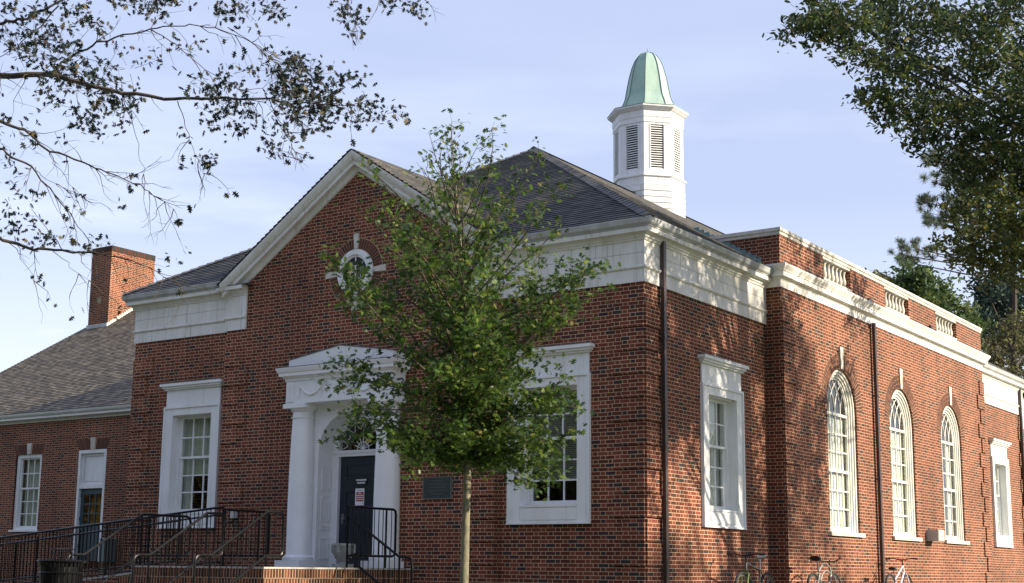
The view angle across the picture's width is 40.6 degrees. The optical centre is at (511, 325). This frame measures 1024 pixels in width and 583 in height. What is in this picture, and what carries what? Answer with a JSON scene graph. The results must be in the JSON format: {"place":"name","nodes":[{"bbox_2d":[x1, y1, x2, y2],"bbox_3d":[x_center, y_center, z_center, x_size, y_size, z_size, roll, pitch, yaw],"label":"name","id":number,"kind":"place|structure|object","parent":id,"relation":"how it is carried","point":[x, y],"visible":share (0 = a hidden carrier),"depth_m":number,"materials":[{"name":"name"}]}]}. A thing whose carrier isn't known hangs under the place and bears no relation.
{"place":"outdoors","nodes":[
{"label":"outdoors","id":0,"kind":"place"},
{"bbox_2d":[0,245,155,582],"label":"brick wing","id":1,"kind":"structure","parent":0,"point":[65,408],"depth_m":43.07,"materials":[{"name":"red brick"}]},
{"bbox_2d":[8,443,45,531],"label":"window","id":2,"kind":"structure","parent":1,"relation":"in","point":[34,451],"depth_m":43.12,"materials":[{"name":"white paint"}]},
{"bbox_2d":[77,488,101,560],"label":"glazed door","id":3,"kind":"structure","parent":1,"relation":"in","point":[95,494],"depth_m":41.22,"materials":[{"name":"black wood"}]},
{"bbox_2d":[99,538,115,561],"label":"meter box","id":4,"kind":"object","parent":1,"relation":"attached to","point":[102,555],"visible":0.32,"depth_m":40.07,"materials":[{"name":"grey metal"}]},
{"bbox_2d":[118,565,410,582],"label":"entrance steps","id":5,"kind":"structure","parent":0,"point":[299,575],"depth_m":23.43,"materials":[{"name":"brick"}]},
{"bbox_2d":[66,513,191,582],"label":"stair railing","id":6,"kind":"object","parent":5,"relation":"on","point":[141,515],"visible":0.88,"depth_m":24.25,"materials":[{"name":"black metal"}]},
{"bbox_2d":[131,512,224,582],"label":"stair railing","id":7,"kind":"object","parent":5,"relation":"on","point":[174,537],"visible":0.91,"depth_m":22.98,"materials":[{"name":"black metal"}]},
{"bbox_2d":[192,511,284,582],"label":"stair railing","id":8,"kind":"object","parent":5,"relation":"on","point":[266,555],"visible":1,"depth_m":22.25,"materials":[{"name":"black metal"}]},
{"bbox_2d":[222,509,269,566],"bbox_3d":[-5.116,4.102,26.642,0.048,1.083,1.227,-6,-12,34],"label":"stair railing","id":9,"kind":"object","parent":5,"relation":"on","point":[243,511],"visible":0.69,"depth_m":26.70,"materials":[{"name":"black metal"}]},
{"bbox_2d":[331,543,355,567],"bbox_3d":[-3.123,4.260,25.566,0.444,0.440,0.444,-6,-12,34],"label":"stone urn","id":10,"kind":"object","parent":5,"relation":"on","point":[338,550],"visible":0.79,"depth_m":25.44,"materials":[{"name":"grey stone"}]},
{"bbox_2d":[346,506,396,567],"bbox_3d":[-2.513,3.805,24.803,0.048,1.083,1.367,-6,-12,34],"label":"stair railing","id":11,"kind":"object","parent":5,"relation":"on","point":[386,513],"visible":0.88,"depth_m":24.86,"materials":[{"name":"black metal"}]},
{"bbox_2d":[347,515,412,582],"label":"stair railing","id":12,"kind":"object","parent":5,"relation":"on","point":[382,543],"visible":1,"depth_m":23.81,"materials":[{"name":"black metal"}]},
{"bbox_2d":[0,0,1023,428],"label":"sky","id":13,"kind":"structure","parent":0,"point":[769,140],"materials":[{"name":"blue"}]},
{"bbox_2d":[121,49,1023,582],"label":"library building","id":14,"kind":"structure","parent":0,"point":[787,403],"depth_m":27.83,"materials":[{"name":"brick"}]},
{"bbox_2d":[157,378,223,528],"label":"window","id":15,"kind":"structure","parent":14,"relation":"in","point":[191,432],"depth_m":29.83,"materials":[{"name":"white paint"}]},
{"bbox_2d":[230,511,237,517],"bbox_3d":[-5.715,3.893,28.385,0.160,0.140,0.075,-6,-12,34],"label":"outlet box","id":16,"kind":"object","parent":14,"relation":"attached to","point":[232,514],"visible":0.82,"depth_m":28.35,"materials":[{"name":"grey metal"}]},
{"bbox_2d":[325,233,385,310],"bbox_3d":[-3.118,-1.065,27.504,1.560,1.560,0.080,-6,-12,34],"label":"round window","id":17,"kind":"structure","parent":14,"relation":"in","point":[354,251],"depth_m":27.51,"materials":[{"name":"white paint"}]},
{"bbox_2d":[338,456,374,566],"bbox_3d":[-2.951,3.634,27.046,1.150,2.150,0.113,-6,-12,34],"label":"front door","id":18,"kind":"structure","parent":14,"relation":"in","point":[352,468],"depth_m":27.19,"materials":[{"name":"blue paint"}]},
{"bbox_2d":[356,478,366,484],"bbox_3d":[-2.961,3.072,27.157,0.290,0.135,0.006,-6,-12,34],"label":"door sign","id":19,"kind":"object","parent":18,"relation":"attached to","point":[361,481],"visible":1,"depth_m":27.15,"materials":[{"name":"black plastic"}]},
{"bbox_2d":[355,488,363,504],"bbox_3d":[-2.989,3.368,27.123,0.230,0.330,0.006,-6,-12,34],"label":"door poster","id":20,"kind":"object","parent":14,"relation":"attached to","point":[359,496],"depth_m":27.12,"materials":[{"name":"white paper"}]},
{"bbox_2d":[423,476,452,498],"bbox_3d":[-1.377,3.004,25.542,0.660,0.410,0.035,-6,-12,34],"label":"wall plaque","id":21,"kind":"object","parent":14,"relation":"attached to","point":[437,487],"depth_m":25.52,"materials":[{"name":"grey metal"}]},
{"bbox_2d":[506,342,594,524],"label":"window","id":22,"kind":"structure","parent":14,"relation":"in","point":[573,506],"depth_m":24.44,"materials":[{"name":"white paint"}]},
{"bbox_2d":[697,353,749,529],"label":"window","id":23,"kind":"structure","parent":14,"relation":"in","point":[720,383],"depth_m":26.11,"materials":[{"name":"white paint"}]},
{"bbox_2d":[821,346,865,537],"bbox_3d":[7.061,2.505,29.937,0.370,4.095,2.390,-6,-12,34],"label":"arched window","id":24,"kind":"structure","parent":14,"relation":"in","point":[836,453],"depth_m":30.22,"materials":[{"name":"wood"}]},
{"bbox_2d":[926,530,944,540],"bbox_3d":[10.399,5.164,33.944,0.310,0.270,0.470,-6,-12,34],"label":"utility box","id":25,"kind":"object","parent":14,"relation":"attached to","point":[934,535],"visible":1,"depth_m":33.77,"materials":[{"name":"grey metal"}]},
{"bbox_3d":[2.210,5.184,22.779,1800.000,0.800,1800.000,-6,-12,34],"label":"ground","id":26,"kind":"structure","parent":0,"visible":0},
{"bbox_2d":[83,572,130,582],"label":"entrance ramp","id":27,"kind":"structure","parent":26,"relation":"on","point":[114,579],"depth_m":26.23,"materials":[{"name":"concrete"}]},
{"bbox_2d":[0,512,180,582],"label":"stair railing","id":28,"kind":"object","parent":27,"relation":"on","point":[79,534],"visible":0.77,"depth_m":26.78,"materials":[{"name":"black metal"}]},
{"bbox_2d":[0,506,223,582],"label":"stair railing","id":29,"kind":"object","parent":27,"relation":"on","point":[186,519],"visible":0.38,"depth_m":27.79,"materials":[{"name":"black metal"}]},
{"bbox_2d":[0,0,444,323],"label":"overhanging oak tree","id":30,"kind":"object","parent":26,"relation":"on","point":[297,90],"visible":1,"depth_m":13.98,"materials":[{"name":"green plant"}]},
{"bbox_2d":[309,108,620,582],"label":"young oak tree","id":31,"kind":"object","parent":26,"relation":"on","point":[457,445],"visible":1,"depth_m":18.09,"materials":[{"name":"green plant"}]},
{"bbox_2d":[727,553,774,582],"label":"bicycle","id":32,"kind":"object","parent":26,"relation":"on","point":[746,573],"visible":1,"depth_m":24.86,"materials":[{"name":"black"}]},
{"bbox_2d":[807,556,841,582],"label":"bicycle","id":33,"kind":"object","parent":26,"relation":"on","point":[817,559],"visible":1,"depth_m":26.78,"materials":[{"name":"beige"}]},
{"bbox_2d":[865,267,900,296],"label":"tree","id":34,"kind":"object","parent":26,"relation":"on","point":[884,276],"visible":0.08,"depth_m":65.06,"materials":[{"name":"green plant"}]},
{"bbox_2d":[762,0,1023,294],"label":"oak tree","id":35,"kind":"object","parent":26,"relation":"on","point":[1002,160],"visible":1,"depth_m":22.40,"materials":[{"name":"green plant"}]},
{"bbox_2d":[885,558,917,582],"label":"bicycle","id":36,"kind":"object","parent":26,"relation":"on","point":[903,575],"visible":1,"depth_m":30.49,"materials":[{"name":"white metal"}]},
{"bbox_2d":[883,256,1001,351],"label":"broadleaf tree","id":37,"kind":"object","parent":26,"relation":"on","point":[917,281],"visible":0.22,"depth_m":53.69,"materials":[{"name":"green plant"}]},
{"bbox_2d":[887,109,1017,361],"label":"pine tree","id":38,"kind":"object","parent":26,"relation":"on","point":[929,219],"visible":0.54,"depth_m":59.84,"materials":[{"name":"green plant"}]},
{"bbox_2d":[959,269,1023,369],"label":"conifer tree","id":39,"kind":"object","parent":26,"relation":"on","point":[994,303],"visible":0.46,"depth_m":60.67,"materials":[{"name":"dark green needle"},{"name":"dark bark"}]},
{"bbox_2d":[980,308,1023,398],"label":"brushy tree","id":40,"kind":"object","parent":26,"relation":"on","point":[1014,343],"visible":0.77,"depth_m":50.06,"materials":[{"name":"green plant"}]},
{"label":"walkway","id":41,"kind":"structure","parent":0,"visible":0},
{"bbox_2d":[37,548,86,582],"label":"trash can","id":42,"kind":"object","parent":41,"relation":"on","point":[68,571],"visible":1,"depth_m":17.78,"materials":[{"name":"black metal"}]}
]}

